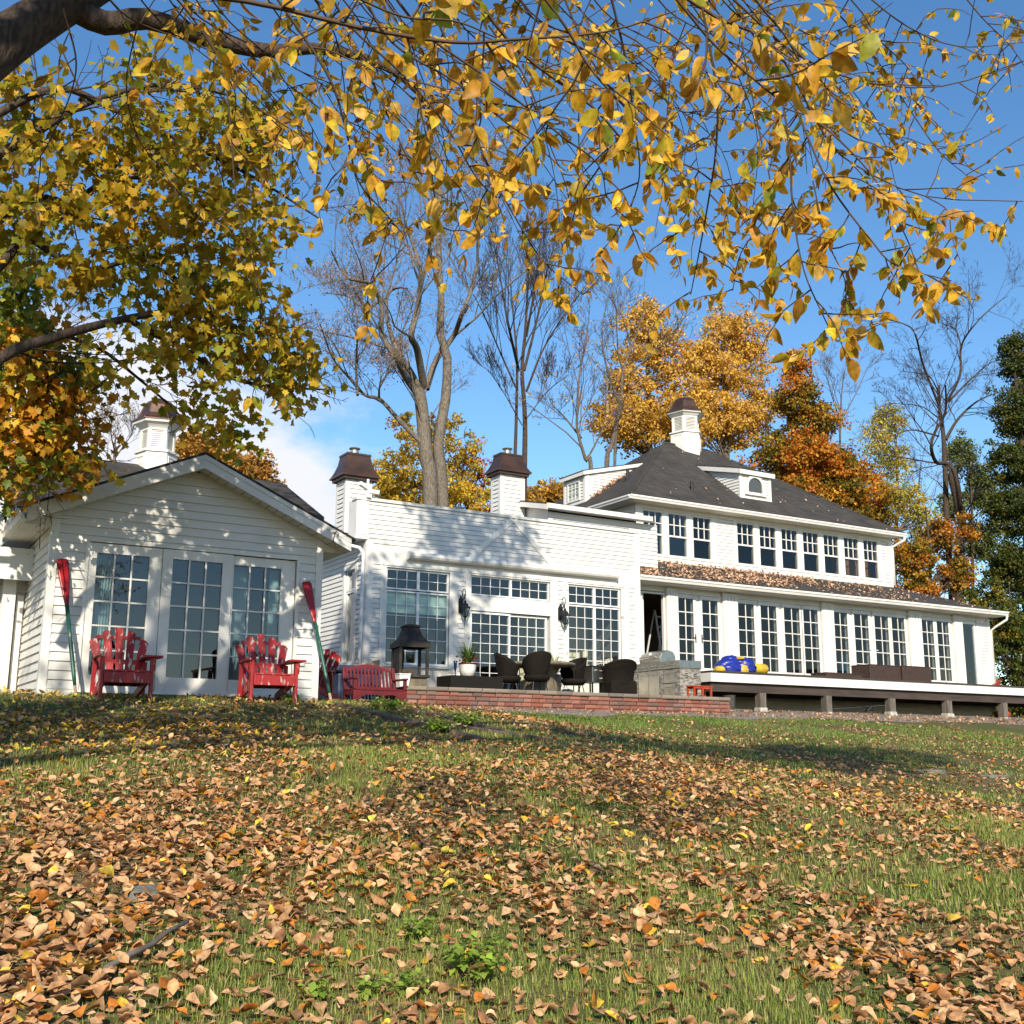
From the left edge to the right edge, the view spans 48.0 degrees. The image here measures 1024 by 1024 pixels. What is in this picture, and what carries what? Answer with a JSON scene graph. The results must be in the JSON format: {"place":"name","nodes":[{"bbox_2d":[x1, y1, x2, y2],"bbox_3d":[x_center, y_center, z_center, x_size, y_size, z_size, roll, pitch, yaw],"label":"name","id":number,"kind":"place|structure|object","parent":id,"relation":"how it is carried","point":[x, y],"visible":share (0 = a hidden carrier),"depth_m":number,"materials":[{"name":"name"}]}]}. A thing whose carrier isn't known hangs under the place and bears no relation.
{"place":"outdoors","nodes":[
{"label":"outdoors","id":0,"kind":"place"},
{"bbox_2d":[451,637,494,675],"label":"potted grass","id":1,"kind":"object","parent":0,"point":[467,667],"depth_m":25.47,"materials":[{"name":"green plant"}]},
{"bbox_2d":[0,690,1023,1023],"bbox_3d":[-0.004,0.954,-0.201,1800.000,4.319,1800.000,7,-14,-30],"label":"lawn","id":2,"kind":"structure","parent":0,"point":[614,913],"depth_m":7.18,"materials":[{"name":"plant"}]},
{"bbox_2d":[0,175,101,330],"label":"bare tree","id":3,"kind":"object","parent":2,"relation":"on","point":[65,273],"visible":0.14,"depth_m":48.80,"materials":[{"name":"brown plant"}]},
{"bbox_2d":[57,559,76,692],"bbox_3d":[-5.817,1.502,15.152,0.583,1.850,0.149,-6,-14,28],"label":"oar","id":4,"kind":"object","parent":2,"relation":"on","point":[63,571],"visible":0.89,"depth_m":15.24,"materials":[{"name":"wood"}]},
{"bbox_2d":[0,247,136,548],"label":"maple tree","id":5,"kind":"object","parent":2,"relation":"on","point":[40,430],"visible":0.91,"depth_m":14.54,"materials":[{"name":"brown plant"}]},
{"bbox_2d":[76,390,142,460],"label":"bare tree","id":6,"kind":"object","parent":2,"relation":"on","point":[119,428],"visible":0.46,"depth_m":59.31,"materials":[{"name":"brown plant"}]},
{"bbox_2d":[89,628,163,700],"bbox_3d":[-4.976,1.942,14.742,0.790,0.993,1.018,6,-13,-27],"label":"adirondack chair","id":7,"kind":"object","parent":2,"relation":"on","point":[137,677],"visible":0.92,"depth_m":14.83,"materials":[{"name":"red paint"}]},
{"bbox_2d":[119,884,165,900],"bbox_3d":[-1.796,1.874,5.650,0.248,0.080,0.251,7,-14,-30],"label":"rock","id":8,"kind":"object","parent":2,"relation":"on","point":[140,888],"visible":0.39,"depth_m":5.57,"materials":[{"name":"grey stone"}]},
{"bbox_2d":[103,920,188,967],"bbox_3d":[-1.478,1.757,4.680,0.041,0.113,0.583,-3,-12,13],"label":"stick","id":9,"kind":"object","parent":2,"relation":"on","point":[142,948],"visible":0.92,"depth_m":4.66,"materials":[{"name":"brown wood"}]},
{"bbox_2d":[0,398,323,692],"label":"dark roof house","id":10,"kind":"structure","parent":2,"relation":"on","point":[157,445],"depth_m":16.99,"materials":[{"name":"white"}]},
{"bbox_2d":[0,452,355,701],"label":"gable annex","id":11,"kind":"object","parent":2,"relation":"on","point":[194,570],"visible":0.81,"depth_m":16.54,"materials":[{"name":"white"}]},
{"bbox_2d":[78,542,162,690],"bbox_3d":[-5.377,1.465,15.831,0.992,2.035,0.047,7,-14,-30],"label":"patio door","id":12,"kind":"structure","parent":11,"relation":"in","point":[155,555],"depth_m":15.89,"materials":[{"name":"white paint"}]},
{"bbox_2d":[153,549,232,693],"bbox_3d":[-4.506,1.572,16.321,1.006,2.035,0.047,7,-14,-30],"label":"patio door","id":13,"kind":"structure","parent":11,"relation":"in","point":[162,683],"depth_m":16.28,"materials":[{"name":"white paint"}]},
{"bbox_2d":[226,556,295,694],"bbox_3d":[-3.676,1.688,16.855,0.959,2.035,0.047,7,-14,-30],"label":"patio door","id":14,"kind":"structure","parent":11,"relation":"in","point":[285,613],"depth_m":16.98,"materials":[{"name":"white paint"}]},
{"bbox_2d":[0,30,368,477],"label":"maple tree","id":15,"kind":"object","parent":2,"relation":"on","point":[119,191],"visible":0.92,"depth_m":13.60,"materials":[{"name":"yellow plant"}]},
{"bbox_2d":[175,431,286,485],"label":"golden oak","id":16,"kind":"object","parent":2,"relation":"on","point":[263,469],"visible":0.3,"depth_m":49.47,"materials":[{"name":"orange plant"}]},
{"bbox_2d":[235,634,306,702],"bbox_3d":[-3.350,2.135,15.807,0.790,0.993,1.018,6,-13,-25],"label":"adirondack chair","id":17,"kind":"object","parent":2,"relation":"on","point":[281,679],"visible":0.94,"depth_m":15.85,"materials":[{"name":"red paint"}]},
{"bbox_2d":[302,581,332,701],"bbox_3d":[-2.812,1.886,16.836,0.671,1.814,0.154,-7,-14,33],"label":"oar","id":18,"kind":"object","parent":2,"relation":"on","point":[308,591],"visible":0.94,"depth_m":16.91,"materials":[{"name":"brown wood"}]},
{"bbox_2d":[297,975,346,1001],"bbox_3d":[-0.709,1.805,4.340,0.164,0.119,0.132,-3,-12,17],"label":"weed","id":19,"kind":"object","parent":2,"relation":"on","point":[315,989],"visible":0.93,"depth_m":4.33,"materials":[{"name":"green plant"}]},
{"bbox_2d":[318,649,340,699],"bbox_3d":[-3.583,2.929,20.671,0.790,0.993,1.018,-7,-14,31],"label":"adirondack chair","id":20,"kind":"object","parent":2,"relation":"on","point":[322,689],"visible":0.24,"depth_m":20.80,"materials":[{"name":"red paint"}]},
{"bbox_2d":[318,665,381,700],"bbox_3d":[-3.559,3.778,24.324,1.070,0.950,1.805,7,-14,-30],"label":"garden bench","id":21,"kind":"object","parent":2,"relation":"on","point":[337,683],"visible":0.18,"depth_m":23.57,"materials":[{"name":"red wood"}]},
{"bbox_2d":[346,969,392,999],"bbox_3d":[-0.546,1.846,4.491,0.170,0.114,0.192,-1,-12,6],"label":"weed","id":22,"kind":"object","parent":2,"relation":"on","point":[362,983],"visible":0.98,"depth_m":4.46,"materials":[{"name":"green plant"}]},
{"bbox_2d":[342,664,407,702],"bbox_3d":[-2.730,3.459,22.787,1.150,0.909,0.707,7,-14,-30],"label":"garden bench","id":23,"kind":"object","parent":2,"relation":"on","point":[356,691],"visible":0.88,"depth_m":22.85,"materials":[{"name":"red paint"}]},
{"bbox_2d":[369,695,408,709],"bbox_3d":[-1.633,2.540,15.356,0.521,0.206,0.477,-1,-12,7],"label":"weed","id":24,"kind":"object","parent":2,"relation":"on","point":[391,704],"visible":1,"depth_m":15.30,"materials":[{"name":"green plant"}]},
{"bbox_2d":[332,702,482,741],"bbox_3d":[-1.390,2.590,14.186,0.120,0.598,3.620,8,-14,-34],"label":"landscape timber","id":25,"kind":"object","parent":2,"relation":"on","point":[399,719],"visible":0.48,"depth_m":14.08,"materials":[{"name":"brown wood"}]},
{"bbox_2d":[384,962,442,999],"bbox_3d":[-0.392,1.856,4.525,0.233,0.141,0.201,0,-12,2],"label":"weed","id":26,"kind":"object","parent":2,"relation":"on","point":[404,977],"visible":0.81,"depth_m":4.54,"materials":[{"name":"green plant"}]},
{"bbox_2d":[272,79,555,506],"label":"bare tree","id":27,"kind":"object","parent":2,"relation":"on","point":[434,481],"visible":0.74,"depth_m":43.55,"materials":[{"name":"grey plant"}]},
{"bbox_2d":[388,912,440,943],"bbox_3d":[-0.440,1.921,5.319,0.239,0.121,0.264,7,-14,-30],"label":"weed","id":28,"kind":"object","parent":2,"relation":"on","point":[418,927],"visible":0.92,"depth_m":5.30,"materials":[{"name":"green plant"}]},
{"bbox_2d":[372,411,491,512],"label":"yellow maple","id":29,"kind":"object","parent":2,"relation":"on","point":[389,487],"visible":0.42,"depth_m":52.47,"materials":[{"name":"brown plant"}]},
{"bbox_2d":[422,716,454,732],"bbox_3d":[-0.844,2.428,13.153,0.342,0.199,0.505,7,-14,-30],"label":"weed","id":30,"kind":"object","parent":2,"relation":"on","point":[440,724],"visible":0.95,"depth_m":13.09,"materials":[{"name":"green plant"}]},
{"bbox_2d":[445,712,486,724],"bbox_3d":[-0.544,2.568,14.240,0.534,0.184,0.430,-1,-12,6],"label":"weed","id":31,"kind":"object","parent":2,"relation":"on","point":[471,719],"visible":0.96,"depth_m":14.15,"materials":[{"name":"green plant"}]},
{"bbox_2d":[435,930,512,982],"bbox_3d":[-0.160,1.854,4.798,0.323,0.193,0.344,0,-12,2],"label":"weed","id":32,"kind":"object","parent":2,"relation":"on","point":[477,956],"visible":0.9,"depth_m":4.78,"materials":[{"name":"green plant"}]},
{"bbox_2d":[319,447,657,692],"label":"parapet wing","id":33,"kind":"structure","parent":2,"relation":"on","point":[515,565],"depth_m":28.56,"materials":[{"name":"white wood"}]},
{"bbox_2d":[344,590,353,661],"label":"window","id":34,"kind":"structure","parent":33,"relation":"in","point":[350,592],"depth_m":26.97,"materials":[{"name":"white plastic"}]},
{"bbox_2d":[384,590,417,665],"bbox_3d":[-2.564,2.660,26.468,0.828,1.699,0.065,7,-14,-30],"label":"window","id":35,"kind":"structure","parent":33,"relation":"in","point":[416,599],"depth_m":26.51,"materials":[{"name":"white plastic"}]},
{"bbox_2d":[386,568,418,590],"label":"window","id":36,"kind":"structure","parent":33,"relation":"in","point":[417,572],"depth_m":26.71,"materials":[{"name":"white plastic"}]},
{"bbox_2d":[416,592,447,666],"bbox_3d":[-1.867,2.749,26.874,0.795,1.699,0.065,7,-14,-30],"label":"window","id":37,"kind":"structure","parent":33,"relation":"in","point":[446,618],"depth_m":26.93,"materials":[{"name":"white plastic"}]},
{"bbox_2d":[418,571,448,593],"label":"window","id":38,"kind":"structure","parent":33,"relation":"in","point":[447,574],"depth_m":27.11,"materials":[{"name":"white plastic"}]},
{"bbox_2d":[470,611,509,688],"bbox_3d":[-0.536,3.399,27.524,1.107,1.995,0.065,7,-14,-30],"label":"sliding door","id":39,"kind":"structure","parent":33,"relation":"in","point":[474,612],"depth_m":27.61,"materials":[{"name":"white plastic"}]},
{"bbox_2d":[471,575,510,597],"bbox_3d":[-0.529,1.814,27.881,1.125,0.465,0.065,7,-14,-30],"label":"window","id":40,"kind":"structure","parent":33,"relation":"in","point":[509,580],"depth_m":27.90,"materials":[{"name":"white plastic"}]},
{"bbox_2d":[507,615,546,689],"bbox_3d":[0.371,3.530,28.101,1.115,1.985,0.065,7,-14,-30],"label":"sliding door","id":41,"kind":"structure","parent":33,"relation":"in","point":[518,616],"depth_m":28.22,"materials":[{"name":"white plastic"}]},
{"bbox_2d":[511,579,548,600],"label":"window","id":42,"kind":"structure","parent":33,"relation":"in","point":[547,584],"depth_m":28.44,"materials":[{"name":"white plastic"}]},
{"bbox_2d":[568,605,594,665],"bbox_3d":[1.729,3.204,28.964,0.818,1.699,0.065,7,-14,-30],"label":"window","id":43,"kind":"structure","parent":33,"relation":"in","point":[593,615],"depth_m":29.08,"materials":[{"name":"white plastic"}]},
{"bbox_2d":[594,607,620,665],"bbox_3d":[2.425,3.292,29.369,0.798,1.699,0.065,7,-14,-30],"label":"window","id":44,"kind":"structure","parent":33,"relation":"in","point":[618,610],"depth_m":29.45,"materials":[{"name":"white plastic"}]},
{"bbox_2d":[443,722,550,741],"bbox_3d":[-0.239,2.633,13.718,1.680,0.290,0.100,-9,-15,36],"label":"landscape timber","id":45,"kind":"object","parent":2,"relation":"on","point":[480,729],"visible":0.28,"depth_m":13.62,"materials":[{"name":"brown wood"}]},
{"bbox_2d":[0,685,1023,1023],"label":"fallen leaves","id":46,"kind":"object","parent":2,"relation":"on","point":[98,983],"visible":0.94,"depth_m":6.58,"materials":[{"name":"brown plant"}]},
{"bbox_2d":[0,0,1023,415],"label":"elm tree","id":47,"kind":"object","parent":2,"relation":"on","point":[28,28],"visible":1,"depth_m":5.07,"materials":[{"name":"yellow plant"}]},
{"bbox_2d":[452,163,611,500],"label":"bare tree","id":48,"kind":"object","parent":2,"relation":"on","point":[532,279],"visible":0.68,"depth_m":51.58,"materials":[{"name":"brown plant"}]},
{"bbox_2d":[527,476,562,502],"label":"golden oak","id":49,"kind":"object","parent":2,"relation":"on","point":[552,492],"visible":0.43,"depth_m":59.85,"materials":[{"name":"yellow plant"}]},
{"bbox_2d":[380,686,729,713],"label":"brick terrace","id":50,"kind":"structure","parent":2,"relation":"on","point":[488,698],"depth_m":24.75,"materials":[{"name":"red brick"}]},
{"bbox_2d":[390,624,430,685],"bbox_3d":[-2.214,3.165,24.975,0.720,1.430,0.720,5,-13,-20],"label":"fire pit","id":51,"kind":"object","parent":50,"relation":"on","point":[410,636],"visible":0.74,"depth_m":24.82,"materials":[{"name":"metal"}]},
{"bbox_2d":[437,675,502,688],"bbox_3d":[-0.938,3.825,25.489,1.310,0.340,0.710,7,-14,-30],"label":"patio box","id":52,"kind":"object","parent":50,"relation":"on","point":[462,681],"visible":0.59,"depth_m":25.19,"materials":[{"name":"black"}]},
{"bbox_2d":[494,653,520,689],"bbox_3d":[-0.103,3.689,26.212,0.623,0.937,0.675,4,-12,-15],"label":"wicker chair","id":53,"kind":"object","parent":50,"relation":"on","point":[507,668],"visible":0.81,"depth_m":25.99,"materials":[{"name":"brown wicker"}]},
{"bbox_2d":[522,651,551,690],"bbox_3d":[0.563,3.602,25.785,0.676,0.937,0.623,5,-13,-22],"label":"wicker chair","id":54,"kind":"object","parent":50,"relation":"on","point":[535,665],"visible":0.94,"depth_m":25.60,"materials":[{"name":"brown wicker"}]},
{"bbox_2d":[514,661,575,690],"bbox_3d":[0.665,3.915,26.866,1.650,0.765,1.650,7,-14,-30],"label":"stone table","id":55,"kind":"object","parent":50,"relation":"on","point":[551,683],"visible":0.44,"depth_m":26.55,"materials":[{"name":"beige stone"}]},
{"bbox_2d":[560,657,586,691],"bbox_3d":[1.455,3.874,27.060,0.623,0.937,0.676,10,-16,-40],"label":"wicker chair","id":56,"kind":"object","parent":50,"relation":"on","point":[573,676],"visible":0.92,"depth_m":26.97,"materials":[{"name":"brown wicker"}]},
{"bbox_2d":[577,665,603,692],"bbox_3d":[1.896,4.037,27.334,0.490,0.730,0.560,-9,-15,36],"label":"grill cart","id":57,"kind":"object","parent":50,"relation":"on","point":[593,674],"visible":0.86,"depth_m":27.15,"materials":[{"name":"silver metal"}]},
{"bbox_2d":[599,659,636,693],"bbox_3d":[2.552,3.984,27.482,0.940,0.900,0.730,6,-13,-25],"label":"wicker armchair","id":58,"kind":"object","parent":50,"relation":"on","point":[618,675],"visible":0.84,"depth_m":27.23,"materials":[{"name":"brown wicker"}]},
{"bbox_2d":[504,231,710,468],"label":"bare tree","id":59,"kind":"object","parent":2,"relation":"on","point":[620,408],"visible":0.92,"depth_m":51.12,"materials":[{"name":"grey plant"}]},
{"bbox_2d":[582,292,711,459],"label":"golden oak","id":60,"kind":"object","parent":2,"relation":"on","point":[649,416],"visible":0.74,"depth_m":57.13,"materials":[{"name":"yellow plant"}]},
{"bbox_2d":[658,299,785,458],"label":"golden oak","id":61,"kind":"object","parent":2,"relation":"on","point":[731,416],"visible":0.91,"depth_m":62.82,"materials":[{"name":"yellow plant"}]},
{"bbox_2d":[554,391,1008,715],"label":"house","id":62,"kind":"structure","parent":2,"relation":"on","point":[709,624],"depth_m":36.40,"materials":[{"name":"white paint"}]},
{"bbox_2d":[640,591,665,654],"bbox_3d":[3.753,3.258,30.905,0.800,2.220,0.170,7,-14,-30],"label":"open doorway","id":63,"kind":"structure","parent":62,"relation":"in","point":[647,592],"depth_m":30.99,"materials":[{"name":"white paint"}]},
{"bbox_2d":[642,508,663,555],"bbox_3d":[4.124,0.598,33.833,0.794,1.350,0.072,7,-14,-30],"label":"window","id":64,"kind":"structure","parent":62,"relation":"in","point":[649,510],"depth_m":33.97,"materials":[{"name":"white paint"}]},
{"bbox_2d":[646,610,661,652],"bbox_3d":[4.151,3.740,32.376,0.493,1.962,1.081,7,-14,-30],"label":"stepladder","id":65,"kind":"object","parent":62,"relation":"in","point":[659,636],"visible":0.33,"depth_m":32.44,"materials":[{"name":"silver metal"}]},
{"bbox_2d":[667,512,688,558],"bbox_3d":[4.925,0.700,34.298,0.785,1.350,0.072,7,-14,-30],"label":"window","id":66,"kind":"structure","parent":62,"relation":"in","point":[671,513],"depth_m":34.35,"materials":[{"name":"white paint"}]},
{"bbox_2d":[678,594,696,660],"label":"french door","id":67,"kind":"structure","parent":62,"relation":"in","point":[685,596],"depth_m":31.54,"materials":[{"name":"white paint"}]},
{"bbox_2d":[692,515,712,561],"bbox_3d":[5.721,0.801,34.761,0.778,1.350,0.072,7,-14,-30],"label":"window","id":68,"kind":"structure","parent":62,"relation":"in","point":[693,516],"depth_m":34.82,"materials":[{"name":"white paint"}]},
{"bbox_2d":[699,596,721,670],"bbox_3d":[5.508,3.451,31.821,0.734,2.235,0.072,7,-14,-30],"label":"french door","id":69,"kind":"structure","parent":62,"relation":"in","point":[701,598],"depth_m":31.86,"materials":[{"name":"white paint"}]},
{"bbox_2d":[736,521,755,565],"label":"window","id":70,"kind":"structure","parent":62,"relation":"in","point":[744,523],"depth_m":35.68,"materials":[{"name":"white paint"}]},
{"bbox_2d":[738,599,757,662],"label":"french door","id":71,"kind":"structure","parent":62,"relation":"in","point":[745,602],"depth_m":32.64,"materials":[{"name":"white paint"}]},
{"bbox_2d":[758,524,777,568],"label":"window","id":72,"kind":"structure","parent":62,"relation":"in","point":[775,529],"depth_m":36.16,"materials":[{"name":"white paint"}]},
{"bbox_2d":[757,601,780,673],"bbox_3d":[7.368,3.691,32.925,0.780,2.235,0.032,7,-14,-30],"label":"french door","id":73,"kind":"structure","parent":62,"relation":"in","point":[759,603],"depth_m":32.95,"materials":[{"name":"white paint"}]},
{"bbox_2d":[780,527,799,570],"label":"window","id":74,"kind":"structure","parent":62,"relation":"in","point":[796,531],"depth_m":36.61,"materials":[{"name":"white paint"}]},
{"bbox_2d":[781,603,804,674],"bbox_3d":[8.147,3.790,33.378,0.789,2.235,0.032,7,-14,-30],"label":"french door","id":75,"kind":"structure","parent":62,"relation":"in","point":[783,606],"depth_m":33.39,"materials":[{"name":"white paint"}]},
{"bbox_2d":[802,530,820,573],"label":"window","id":76,"kind":"structure","parent":62,"relation":"in","point":[817,534],"depth_m":37.08,"materials":[{"name":"white paint"}]},
{"bbox_2d":[801,605,822,674],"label":"french door","id":77,"kind":"structure","parent":62,"relation":"in","point":[809,608],"depth_m":33.82,"materials":[{"name":"white paint"}]},
{"bbox_2d":[640,560,991,608],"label":"roof leaves","id":78,"kind":"object","parent":62,"relation":"on","point":[751,576],"visible":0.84,"depth_m":34.21,"materials":[{"name":"brown plant"}]},
{"bbox_2d":[822,533,840,575],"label":"window","id":79,"kind":"structure","parent":62,"relation":"in","point":[837,536],"depth_m":37.53,"materials":[{"name":"white paint"}]},
{"bbox_2d":[834,608,851,672],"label":"french door","id":80,"kind":"structure","parent":62,"relation":"in","point":[846,611],"depth_m":34.51,"materials":[{"name":"white paint"}]},
{"bbox_2d":[831,553,870,577],"bbox_3d":[11.618,2.145,39.344,1.150,1.300,0.720,7,-14,-30],"label":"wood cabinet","id":81,"kind":"object","parent":62,"relation":"in","point":[850,568],"visible":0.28,"depth_m":39.06,"materials":[{"name":"brown wood"}]},
{"bbox_2d":[843,536,860,577],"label":"window","id":82,"kind":"structure","parent":62,"relation":"in","point":[853,538],"depth_m":37.99,"materials":[{"name":"white paint"}]},
{"bbox_2d":[851,610,872,664],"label":"french door","id":83,"kind":"structure","parent":62,"relation":"in","point":[853,612],"depth_m":34.88,"materials":[{"name":"white paint"}]},
{"bbox_2d":[862,539,879,579],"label":"window","id":84,"kind":"structure","parent":62,"relation":"in","point":[867,540],"depth_m":38.45,"materials":[{"name":"white paint"}]},
{"bbox_2d":[871,612,892,664],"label":"french door","id":85,"kind":"structure","parent":62,"relation":"in","point":[873,614],"depth_m":35.32,"materials":[{"name":"white paint"}]},
{"bbox_2d":[889,613,908,665],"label":"french door","id":86,"kind":"structure","parent":62,"relation":"in","point":[897,616],"depth_m":35.72,"materials":[{"name":"white paint"}]},
{"bbox_2d":[921,616,938,681],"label":"french door","id":87,"kind":"structure","parent":62,"relation":"in","point":[932,619],"depth_m":36.40,"materials":[{"name":"white paint"}]},
{"bbox_2d":[935,618,953,682],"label":"french door","id":88,"kind":"structure","parent":62,"relation":"in","point":[941,620],"depth_m":36.69,"materials":[{"name":"white paint"}]},
{"bbox_2d":[735,346,906,528],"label":"orange maple","id":89,"kind":"object","parent":2,"relation":"on","point":[814,461],"visible":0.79,"depth_m":57.84,"materials":[{"name":"brown plant"}]},
{"bbox_2d":[807,323,885,446],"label":"bare tree","id":90,"kind":"object","parent":2,"relation":"on","point":[837,380],"visible":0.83,"depth_m":74.02,"materials":[{"name":"grey plant"}]},
{"bbox_2d":[852,401,950,581],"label":"yellow poplar","id":91,"kind":"object","parent":2,"relation":"on","point":[903,500],"visible":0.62,"depth_m":77.99,"materials":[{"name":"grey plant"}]},
{"bbox_2d":[880,425,955,570],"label":"bare tree","id":92,"kind":"object","parent":2,"relation":"on","point":[919,471],"visible":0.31,"depth_m":83.32,"materials":[{"name":"brown plant"}]},
{"bbox_2d":[828,240,1023,601],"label":"bare tree","id":93,"kind":"object","parent":2,"relation":"on","point":[951,478],"visible":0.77,"depth_m":65.03,"materials":[{"name":"brown plant"}]},
{"bbox_2d":[891,507,987,598],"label":"orange maple","id":94,"kind":"object","parent":2,"relation":"on","point":[914,558],"visible":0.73,"depth_m":60.42,"materials":[{"name":"brown plant"}]},
{"bbox_2d":[931,428,999,588],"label":"green tree","id":95,"kind":"object","parent":2,"relation":"on","point":[982,545],"visible":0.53,"depth_m":87.82,"materials":[{"name":"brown plant"}]},
{"bbox_2d":[958,576,1023,717],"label":"green tree","id":96,"kind":"object","parent":2,"relation":"on","point":[1013,670],"visible":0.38,"depth_m":54.15,"materials":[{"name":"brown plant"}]},
{"bbox_2d":[977,328,1023,712],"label":"green tree","id":97,"kind":"object","parent":2,"relation":"on","point":[1006,561],"visible":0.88,"depth_m":61.55,"materials":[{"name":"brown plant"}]},
{"bbox_2d":[0,0,1023,716],"label":"sky","id":98,"kind":"structure","parent":0,"point":[307,463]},
{"bbox_2d":[634,650,700,695],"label":"grill island","id":99,"kind":"structure","parent":0,"point":[664,672],"depth_m":28.10,"materials":[{"name":"grey stone"}]},
{"bbox_2d":[446,704,1023,724],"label":"gravel path","id":100,"kind":"structure","parent":0,"point":[605,713],"depth_m":28.58,"materials":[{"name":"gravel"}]},
{"bbox_2d":[701,670,1023,718],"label":"timber deck","id":101,"kind":"structure","parent":100,"relation":"on","point":[762,687],"depth_m":31.50,"materials":[{"name":"white paint"}]},
{"bbox_2d":[713,655,768,672],"bbox_3d":[5.918,3.939,29.717,1.736,0.476,0.698,4,-13,-18],"label":"folded inflatable","id":102,"kind":"object","parent":101,"relation":"on","point":[734,663],"visible":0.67,"depth_m":29.47,"materials":[{"name":"blue plastic"}]},
{"bbox_2d":[851,664,900,679],"bbox_3d":[10.518,4.686,33.228,1.280,0.490,0.720,7,-14,-30],"label":"planter box","id":103,"kind":"object","parent":101,"relation":"on","point":[878,671],"visible":0.67,"depth_m":32.92,"materials":[{"name":"brown wood"}]},
{"bbox_2d":[900,665,931,681],"bbox_3d":[11.627,4.809,33.816,1.240,0.500,0.720,7,-14,-30],"label":"planter box","id":104,"kind":"object","parent":101,"relation":"on","point":[914,673],"visible":0.48,"depth_m":33.50,"materials":[{"name":"brown wood"}]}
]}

